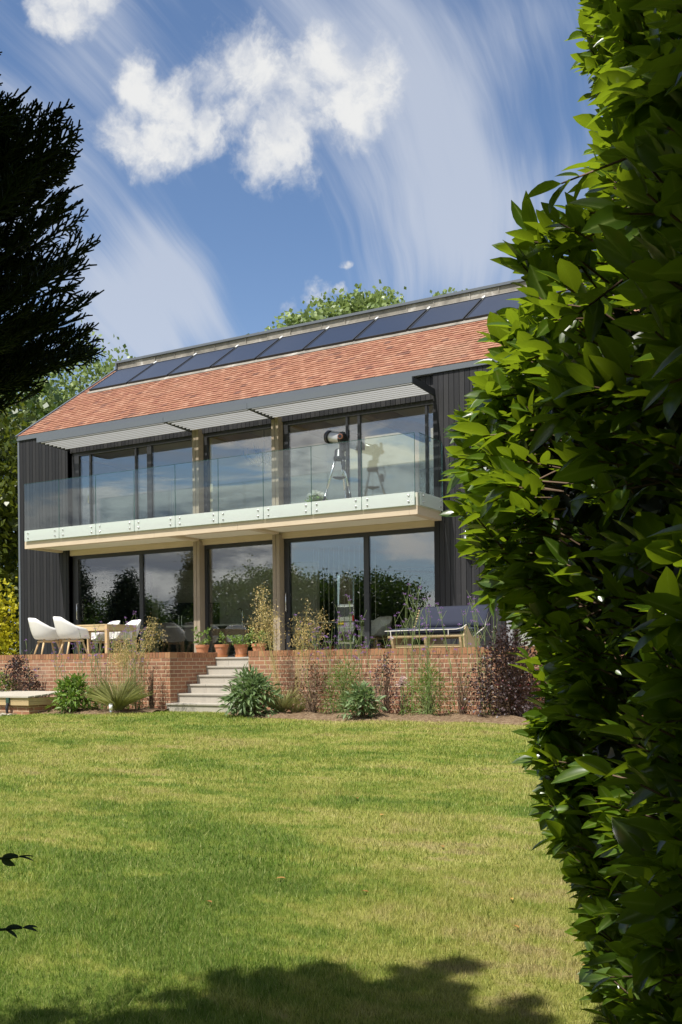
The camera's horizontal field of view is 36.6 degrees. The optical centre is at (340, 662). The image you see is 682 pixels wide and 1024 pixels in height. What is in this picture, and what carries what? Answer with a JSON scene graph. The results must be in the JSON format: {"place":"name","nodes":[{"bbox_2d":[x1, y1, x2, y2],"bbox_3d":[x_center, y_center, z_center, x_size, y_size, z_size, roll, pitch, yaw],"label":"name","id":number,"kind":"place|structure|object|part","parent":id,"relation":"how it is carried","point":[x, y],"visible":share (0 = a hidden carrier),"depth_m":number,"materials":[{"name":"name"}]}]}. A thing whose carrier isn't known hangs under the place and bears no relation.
{"place":"outdoors","nodes":[
{"label":"outdoors","id":0,"kind":"place"},
{"bbox_2d":[28,618,63,653],"bbox_3d":[-6.448,-0.519,22.564,0.772,0.913,0.644,-1,0,-36],"label":"shell chair","id":1,"kind":"object","parent":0,"point":[40,630],"visible":0.92,"depth_m":22.31,"materials":[{"name":"white plastic"}]},
{"bbox_2d":[53,616,89,653],"bbox_3d":[-5.766,-0.526,22.066,0.772,0.913,0.644,-1,0,-36],"label":"shell chair","id":2,"kind":"object","parent":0,"point":[65,629],"visible":0.96,"depth_m":21.82,"materials":[{"name":"white plastic"}]},
{"bbox_2d":[0,707,165,714],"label":"soil","id":3,"kind":"structure","parent":0,"point":[107,711],"depth_m":19.08,"materials":[{"name":"brown soil"}]},
{"bbox_2d":[0,668,16,690],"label":"rose bush","id":4,"kind":"object","parent":3,"relation":"on","point":[3,681],"visible":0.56,"depth_m":20.81,"materials":[{"name":"green plant"}]},
{"bbox_2d":[0,653,45,701],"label":"dark shrub","id":5,"kind":"object","parent":3,"relation":"on","point":[19,672],"visible":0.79,"depth_m":20.75,"materials":[{"name":"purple plant"}]},
{"bbox_2d":[22,639,37,697],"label":"verbena","id":6,"kind":"object","parent":3,"relation":"on","point":[28,666],"visible":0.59,"depth_m":20.80,"materials":[{"name":"green plant"}]},
{"bbox_2d":[0,691,62,714],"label":"cold frame","id":7,"kind":"object","parent":3,"relation":"on","point":[23,703],"visible":0.69,"depth_m":19.43,"materials":[{"name":"beige wood"}]},
{"bbox_2d":[5,698,9,712],"bbox_3d":[-6.271,0.811,19.382,0.080,0.302,0.082,-1,0,30],"label":"hose pipe","id":8,"kind":"object","parent":7,"relation":"attached to","point":[7,703],"visible":1,"depth_m":19.36,"materials":[{"name":"green plastic"}]},
{"bbox_2d":[51,643,68,688],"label":"verbena","id":9,"kind":"object","parent":3,"relation":"on","point":[59,666],"visible":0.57,"depth_m":19.98,"materials":[{"name":"green plant"}]},
{"bbox_2d":[46,672,98,713],"bbox_3d":[-4.981,0.632,19.283,1.197,0.995,0.916,-1,0,30],"label":"leafy plant","id":10,"kind":"object","parent":3,"relation":"on","point":[72,689],"visible":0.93,"depth_m":19.16,"materials":[{"name":"green plant"}]},
{"bbox_2d":[72,628,101,707],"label":"verbena","id":11,"kind":"object","parent":3,"relation":"on","point":[83,649],"visible":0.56,"depth_m":19.98,"materials":[{"name":"green plant"}]},
{"bbox_2d":[88,621,119,709],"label":"verbena","id":12,"kind":"object","parent":3,"relation":"on","point":[98,703],"visible":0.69,"depth_m":19.53,"materials":[{"name":"green plant"}]},
{"bbox_2d":[120,611,140,708],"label":"verbena","id":13,"kind":"object","parent":3,"relation":"on","point":[129,666],"visible":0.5,"depth_m":19.56,"materials":[{"name":"green plant"}]},
{"bbox_2d":[126,627,151,708],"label":"verbena","id":14,"kind":"object","parent":3,"relation":"on","point":[138,701],"visible":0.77,"depth_m":19.12,"materials":[{"name":"green plant"}]},
{"bbox_2d":[139,662,166,708],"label":"dry shrub","id":15,"kind":"object","parent":3,"relation":"on","point":[151,699],"visible":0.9,"depth_m":19.27,"materials":[{"name":"brown plant"}]},
{"bbox_2d":[59,624,136,653],"bbox_3d":[-5.377,-0.451,22.805,1.420,0.745,0.940,-1,0,30],"label":"dining table","id":16,"kind":"object","parent":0,"point":[101,628],"visible":0.42,"depth_m":22.37,"materials":[{"name":"brown wood"}]},
{"bbox_2d":[91,621,119,652],"bbox_3d":[-5.487,-0.528,23.893,0.772,0.913,0.644,-1,0,-43],"label":"shell chair","id":17,"kind":"object","parent":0,"point":[101,637],"visible":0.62,"depth_m":23.73,"materials":[{"name":"white plastic"}]},
{"bbox_2d":[109,619,140,652],"bbox_3d":[-4.913,-0.534,23.446,0.772,0.913,0.644,-1,0,-43],"label":"shell chair","id":18,"kind":"object","parent":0,"point":[138,621],"visible":0.59,"depth_m":23.41,"materials":[{"name":"white plastic"}]},
{"bbox_2d":[84,616,169,710],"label":"golden oat grass","id":19,"kind":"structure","parent":0,"point":[104,693],"depth_m":18.75,"materials":[{"name":"green plant"}]},
{"bbox_2d":[191,626,211,652],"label":"potted plant","id":20,"kind":"object","parent":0,"point":[202,648],"visible":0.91,"depth_m":21.25,"materials":[{"name":"green plant"}]},
{"bbox_2d":[166,608,268,655],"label":"kitchen island","id":21,"kind":"structure","parent":0,"point":[181,638],"depth_m":27.01,"materials":[{"name":"grey metal"}]},
{"bbox_2d":[242,583,308,712],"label":"golden oat grass","id":22,"kind":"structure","parent":0,"point":[288,699],"depth_m":17.51,"materials":[{"name":"beige plant"}]},
{"bbox_2d":[0,0,602,648],"label":"sky","id":23,"kind":"structure","parent":0,"point":[241,162],"materials":[{"name":"blue"}]},
{"bbox_2d":[276,599,334,712],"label":"golden oat grass","id":24,"kind":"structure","parent":0,"point":[297,708],"depth_m":17.36,"materials":[{"name":"beige plant"}]},
{"bbox_2d":[0,649,615,1023],"bbox_3d":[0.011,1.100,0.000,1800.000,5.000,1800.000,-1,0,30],"label":"lawn","id":25,"kind":"structure","parent":0,"point":[284,918],"depth_m":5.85,"materials":[{"name":"green plant"}]},
{"bbox_2d":[0,577,18,654],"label":"golden shrub","id":26,"kind":"object","parent":25,"relation":"on","point":[4,639],"visible":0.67,"depth_m":28.17,"materials":[{"name":"yellow plant"}]},
{"bbox_2d":[0,853,37,938],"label":"privet bush","id":27,"kind":"object","parent":25,"relation":"on","point":[6,860],"visible":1,"depth_m":1.70,"materials":[{"name":"green plant"}]},
{"bbox_2d":[0,395,52,621],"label":"chestnut tree","id":28,"kind":"object","parent":25,"relation":"on","point":[8,511],"visible":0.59,"depth_m":30.25,"materials":[{"name":"green plant"}]},
{"bbox_2d":[0,373,72,654],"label":"broadleaf tree","id":29,"kind":"object","parent":25,"relation":"on","point":[31,404],"visible":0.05,"depth_m":34.05,"materials":[{"name":"green plant"}]},
{"bbox_2d":[0,51,105,416],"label":"cypress tree","id":30,"kind":"object","parent":25,"relation":"on","point":[27,182],"visible":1,"depth_m":2.53,"materials":[{"name":"green plant"}]},
{"bbox_2d":[0,320,134,475],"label":"poplar tree","id":31,"kind":"object","parent":25,"relation":"on","point":[105,369],"visible":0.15,"depth_m":36.31,"materials":[{"name":"green plant"}]},
{"bbox_2d":[0,652,217,710],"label":"brick wall","id":32,"kind":"structure","parent":25,"relation":"on","point":[177,672],"depth_m":20.09,"materials":[{"name":"red brick"}]},
{"bbox_2d":[109,703,112,715],"bbox_3d":[-4.105,0.837,18.392,0.072,0.224,0.070,-1,0,30],"label":"garden light","id":33,"kind":"object","parent":25,"relation":"on","point":[110,706],"visible":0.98,"depth_m":18.37,"materials":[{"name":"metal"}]},
{"bbox_2d":[166,657,247,712],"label":"steps","id":34,"kind":"structure","parent":25,"relation":"on","point":[205,692],"depth_m":19.58,"materials":[{"name":"stone"}]},
{"bbox_2d":[246,279,406,641],"bbox_3d":[-0.386,-7.869,41.192,8.166,14.158,7.238,-1,0,30],"label":"poplar tree","id":35,"kind":"object","parent":25,"relation":"on","point":[359,301],"visible":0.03,"depth_m":39.51,"materials":[{"name":"green plant"}]},
{"bbox_2d":[248,646,642,715],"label":"brick wall","id":36,"kind":"structure","parent":25,"relation":"on","point":[285,660],"depth_m":17.04,"materials":[{"name":"red brick"}]},
{"bbox_2d":[439,0,681,1023],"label":"hedge","id":37,"kind":"object","parent":25,"relation":"on","point":[582,585],"visible":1,"depth_m":2.70,"materials":[{"name":"green plant"}]},
{"bbox_2d":[15,279,639,656],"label":"house","id":38,"kind":"structure","parent":0,"point":[145,488],"depth_m":25.06,"materials":[{"name":"grey paint"}]},
{"bbox_2d":[72,436,191,525],"bbox_3d":[-5.041,-4.127,25.004,3.960,2.310,0.183,-1,0,30],"label":"sliding door","id":39,"kind":"structure","parent":38,"relation":"in","point":[76,457],"depth_m":25.28,"materials":[{"name":"metal"}]},
{"bbox_2d":[73,546,192,653],"bbox_3d":[-5.015,-1.389,25.004,3.960,2.615,0.183,-1,0,30],"label":"sliding door","id":40,"kind":"structure","parent":38,"relation":"in","point":[76,559],"depth_m":25.14,"materials":[{"name":"metal"}]},
{"bbox_2d":[158,602,219,651],"bbox_3d":[-4.417,-0.903,29.824,1.700,1.610,0.745,-1,0,30],"label":"kitchen unit","id":41,"kind":"object","parent":38,"relation":"on","point":[176,614],"visible":0.35,"depth_m":29.68,"materials":[{"name":"grey metal"}]},
{"bbox_2d":[203,424,270,512],"bbox_3d":[-2.279,-4.153,23.448,2.016,2.310,0.110,-1,0,30],"label":"sliding door","id":42,"kind":"structure","parent":38,"relation":"in","point":[206,437],"depth_m":23.87,"materials":[{"name":"metal"}]},
{"bbox_2d":[204,540,271,656],"bbox_3d":[-2.253,-1.416,23.448,2.016,2.615,0.110,-1,0,30],"label":"sliding door","id":43,"kind":"structure","parent":38,"relation":"in","point":[207,548],"depth_m":23.88,"materials":[{"name":"metal"}]},
{"bbox_2d":[243,430,271,471],"bbox_3d":[-1.852,-5.128,24.842,1.024,1.090,0.979,-1,0,30],"label":"chandelier","id":44,"kind":"object","parent":38,"relation":"hanging from","point":[263,463],"visible":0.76,"depth_m":24.81,"materials":[{"name":"grey metal"}]},
{"bbox_2d":[305,490,327,501],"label":"plant","id":45,"kind":"object","parent":38,"relation":"on","point":[316,494],"visible":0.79,"depth_m":21.50,"materials":[{"name":"green plant"}]},
{"bbox_2d":[323,430,351,500],"bbox_3d":[-0.117,-3.952,21.290,0.646,1.788,0.787,-1,0,-8],"label":"telescope","id":46,"kind":"object","parent":38,"relation":"on","point":[330,436],"visible":0.92,"depth_m":21.23,"materials":[{"name":"metal"}]},
{"bbox_2d":[312,547,375,649],"bbox_3d":[0.085,-1.446,24.435,1.800,2.610,0.060,-1,0,30],"label":"rod screen","id":47,"kind":"object","parent":38,"relation":"on","point":[344,621],"visible":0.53,"depth_m":24.50,"materials":[{"name":"white paint"}]},
{"bbox_2d":[283,400,433,504],"bbox_3d":[0.357,-4.179,21.923,3.708,2.310,0.110,-1,0,30],"label":"sliding door","id":48,"kind":"structure","parent":38,"relation":"in","point":[286,425],"depth_m":21.99,"materials":[{"name":"metal"}]},
{"bbox_2d":[284,527,434,649],"bbox_3d":[0.365,-1.441,21.891,3.708,2.615,0.183,-1,0,30],"label":"sliding door","id":49,"kind":"structure","parent":38,"relation":"in","point":[366,536],"depth_m":21.82,"materials":[{"name":"metal"}]},
{"bbox_2d":[360,616,391,648],"bbox_3d":[0.801,-0.595,23.087,0.644,0.913,0.772,-1,0,42],"label":"shell chair","id":50,"kind":"object","parent":38,"relation":"on","point":[378,627],"visible":0.71,"depth_m":23.15,"materials":[{"name":"white plastic"}]},
{"bbox_2d":[406,616,429,644],"bbox_3d":[1.777,-0.604,22.982,0.644,0.913,0.772,-1,0,7],"label":"shell chair","id":51,"kind":"object","parent":38,"relation":"on","point":[410,621],"visible":0.12,"depth_m":23.23,"materials":[{"name":"grey wood"}]},
{"bbox_2d":[419,468,433,495],"bbox_3d":[2.503,-4.164,27.362,0.900,2.020,0.055,-1,0,30],"label":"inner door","id":52,"kind":"structure","parent":38,"relation":"in","point":[422,479],"depth_m":27.49,"materials":[{"name":"glass"}]},
{"bbox_2d":[506,620,533,645],"bbox_3d":[3.696,-1.348,19.970,0.960,2.365,0.354,-1,0,30],"label":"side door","id":53,"kind":"structure","parent":38,"relation":"in","point":[507,625],"depth_m":20.10,"materials":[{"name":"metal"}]},
{"bbox_2d":[338,604,353,635],"bbox_3d":[0.894,-1.484,40.112,1.720,1.470,4.150,-1,0,30],"label":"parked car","id":54,"kind":"object","parent":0,"point":[341,609],"visible":0.05,"depth_m":38.30,"materials":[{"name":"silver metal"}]},
{"bbox_3d":[-0.021,-1.900,38.536,1.240,0.360,0.290,-1,0,30],"label":"rear window","id":55,"kind":"part","parent":54,"relation":"part of","materials":[{"name":"black glass"}]},
{"bbox_2d":[338,642,353,648],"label":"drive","id":56,"kind":"structure","parent":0,"point":[347,644],"depth_m":34.92,"materials":[{"name":"grey"}]},
{"bbox_2d":[430,287,467,295],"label":"poplar tree","id":57,"kind":"object","parent":56,"relation":"on","point":[437,293],"visible":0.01,"depth_m":41.97,"materials":[{"name":"green plant"}]},
{"bbox_2d":[228,709,529,724],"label":"soil","id":58,"kind":"structure","parent":0,"point":[454,717],"depth_m":15.97,"materials":[{"name":"brown soil"}]},
{"bbox_2d":[215,662,284,717],"bbox_3d":[-1.485,0.512,17.268,1.231,1.118,1.062,-1,0,30],"label":"leafy plant","id":59,"kind":"object","parent":58,"relation":"on","point":[246,695],"visible":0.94,"depth_m":17.14,"materials":[{"name":"green plant"}]},
{"bbox_2d":[294,614,326,710],"bbox_3d":[-0.523,0.015,17.481,0.590,1.706,0.345,-1,0,30],"label":"verbena","id":60,"kind":"object","parent":58,"relation":"on","point":[307,661],"visible":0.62,"depth_m":17.45,"materials":[{"name":"green plant"}]},
{"bbox_2d":[286,660,336,713],"bbox_3d":[-0.441,0.378,17.023,0.975,0.941,0.807,-1,0,6],"label":"rose bush","id":61,"kind":"object","parent":58,"relation":"on","point":[310,707],"visible":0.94,"depth_m":17.01,"materials":[{"name":"green plant"}]},
{"bbox_2d":[308,623,341,713],"bbox_3d":[-0.214,0.112,17.160,0.587,1.539,0.512,-1,0,30],"label":"verbena","id":62,"kind":"object","parent":58,"relation":"on","point":[327,664],"visible":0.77,"depth_m":17.11,"materials":[{"name":"green plant"}]},
{"bbox_2d":[315,651,363,713],"bbox_3d":[0.023,0.361,16.849,0.840,1.148,0.788,-1,0,13],"label":"feathery plant","id":63,"kind":"object","parent":58,"relation":"on","point":[345,686],"visible":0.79,"depth_m":16.83,"materials":[{"name":"green plant"}]},
{"bbox_2d":[335,594,367,711],"bbox_3d":[0.254,-0.126,17.041,0.518,2.012,0.594,-1,0,-39],"label":"verbena","id":64,"kind":"object","parent":58,"relation":"on","point":[350,635],"visible":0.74,"depth_m":16.97,"materials":[{"name":"green plant"}]},
{"bbox_2d":[335,680,386,718],"bbox_3d":[0.302,0.643,16.108,0.888,0.741,0.705,-1,0,30],"label":"leafy plant","id":65,"kind":"object","parent":58,"relation":"on","point":[362,707],"visible":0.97,"depth_m":16.04,"materials":[{"name":"green plant"}]},
{"bbox_2d":[354,625,393,711],"bbox_3d":[0.599,0.129,16.746,0.716,1.530,0.419,-1,0,30],"label":"verbena","id":66,"kind":"object","parent":58,"relation":"on","point":[366,646],"visible":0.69,"depth_m":16.69,"materials":[{"name":"green plant"}]},
{"bbox_2d":[364,648,405,713],"bbox_3d":[0.724,0.308,16.596,0.693,1.127,0.829,-1,0,-38],"label":"dark shrub","id":67,"kind":"object","parent":58,"relation":"on","point":[386,687],"visible":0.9,"depth_m":16.57,"materials":[{"name":"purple plant"}]},
{"bbox_2d":[396,674,408,713],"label":"flat flowers","id":68,"kind":"object","parent":58,"relation":"on","point":[402,699],"visible":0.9,"depth_m":16.58,"materials":[{"name":"pink plant"}]},
{"bbox_2d":[394,580,421,713],"bbox_3d":[1.100,-0.242,16.536,0.605,2.235,0.490,-1,0,30],"label":"verbena","id":69,"kind":"object","parent":58,"relation":"on","point":[412,637],"visible":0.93,"depth_m":16.57,"materials":[{"name":"green plant"}]},
{"bbox_2d":[411,597,439,712],"bbox_3d":[1.374,-0.091,16.268,0.532,1.876,0.489,-1,0,6],"label":"verbena","id":70,"kind":"object","parent":58,"relation":"on","point":[419,654],"visible":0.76,"depth_m":16.20,"materials":[{"name":"green plant"}]},
{"bbox_2d":[397,659,455,716],"bbox_3d":[1.338,0.445,16.060,0.943,1.066,0.814,-1,0,30],"label":"feathery plant","id":71,"kind":"object","parent":58,"relation":"on","point":[429,707],"visible":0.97,"depth_m":15.99,"materials":[{"name":"green plant"}]},
{"bbox_2d":[437,603,479,712],"bbox_3d":[1.842,-0.043,16.128,0.792,1.823,0.380,-1,0,30],"label":"verbena","id":72,"kind":"object","parent":58,"relation":"on","point":[452,684],"visible":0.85,"depth_m":16.08,"materials":[{"name":"green plant"}]},
{"bbox_2d":[447,664,480,713],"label":"dry shrub","id":73,"kind":"object","parent":58,"relation":"on","point":[462,703],"visible":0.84,"depth_m":15.94,"materials":[{"name":"brown plant"}]},
{"bbox_2d":[467,596,497,714],"bbox_3d":[2.210,-0.225,15.998,0.494,2.149,0.416,-1,0,3],"label":"verbena","id":74,"kind":"object","parent":58,"relation":"on","point":[474,619],"visible":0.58,"depth_m":15.96,"materials":[{"name":"green plant"}]},
{"bbox_2d":[455,621,543,717],"bbox_3d":[2.540,0.214,15.545,1.640,1.801,1.221,-1,0,30],"label":"purple bush","id":75,"kind":"object","parent":58,"relation":"on","point":[509,699],"visible":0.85,"depth_m":15.48,"materials":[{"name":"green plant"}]},
{"bbox_2d":[385,604,489,647],"bbox_3d":[1.734,-0.584,18.287,1.597,0.876,1.089,-1,0,30],"label":"daybed","id":76,"kind":"object","parent":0,"point":[452,617],"visible":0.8,"depth_m":18.22,"materials":[{"name":"fabric"}]},
{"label":"terrace","id":77,"kind":"structure","parent":0,"visible":0},
{"bbox_2d":[214,631,228,656],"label":"potted plant","id":78,"kind":"object","parent":77,"relation":"on","point":[221,650],"visible":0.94,"depth_m":20.97,"materials":[{"name":"green plant"}]},
{"bbox_2d":[226,633,252,656],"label":"potted plant","id":79,"kind":"object","parent":77,"relation":"on","point":[241,649],"visible":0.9,"depth_m":20.70,"materials":[{"name":"green plant"}]},
{"bbox_2d":[246,627,269,650],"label":"potted plant","id":80,"kind":"object","parent":77,"relation":"on","point":[256,646],"visible":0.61,"depth_m":20.48,"materials":[{"name":"green plant"}]}
]}

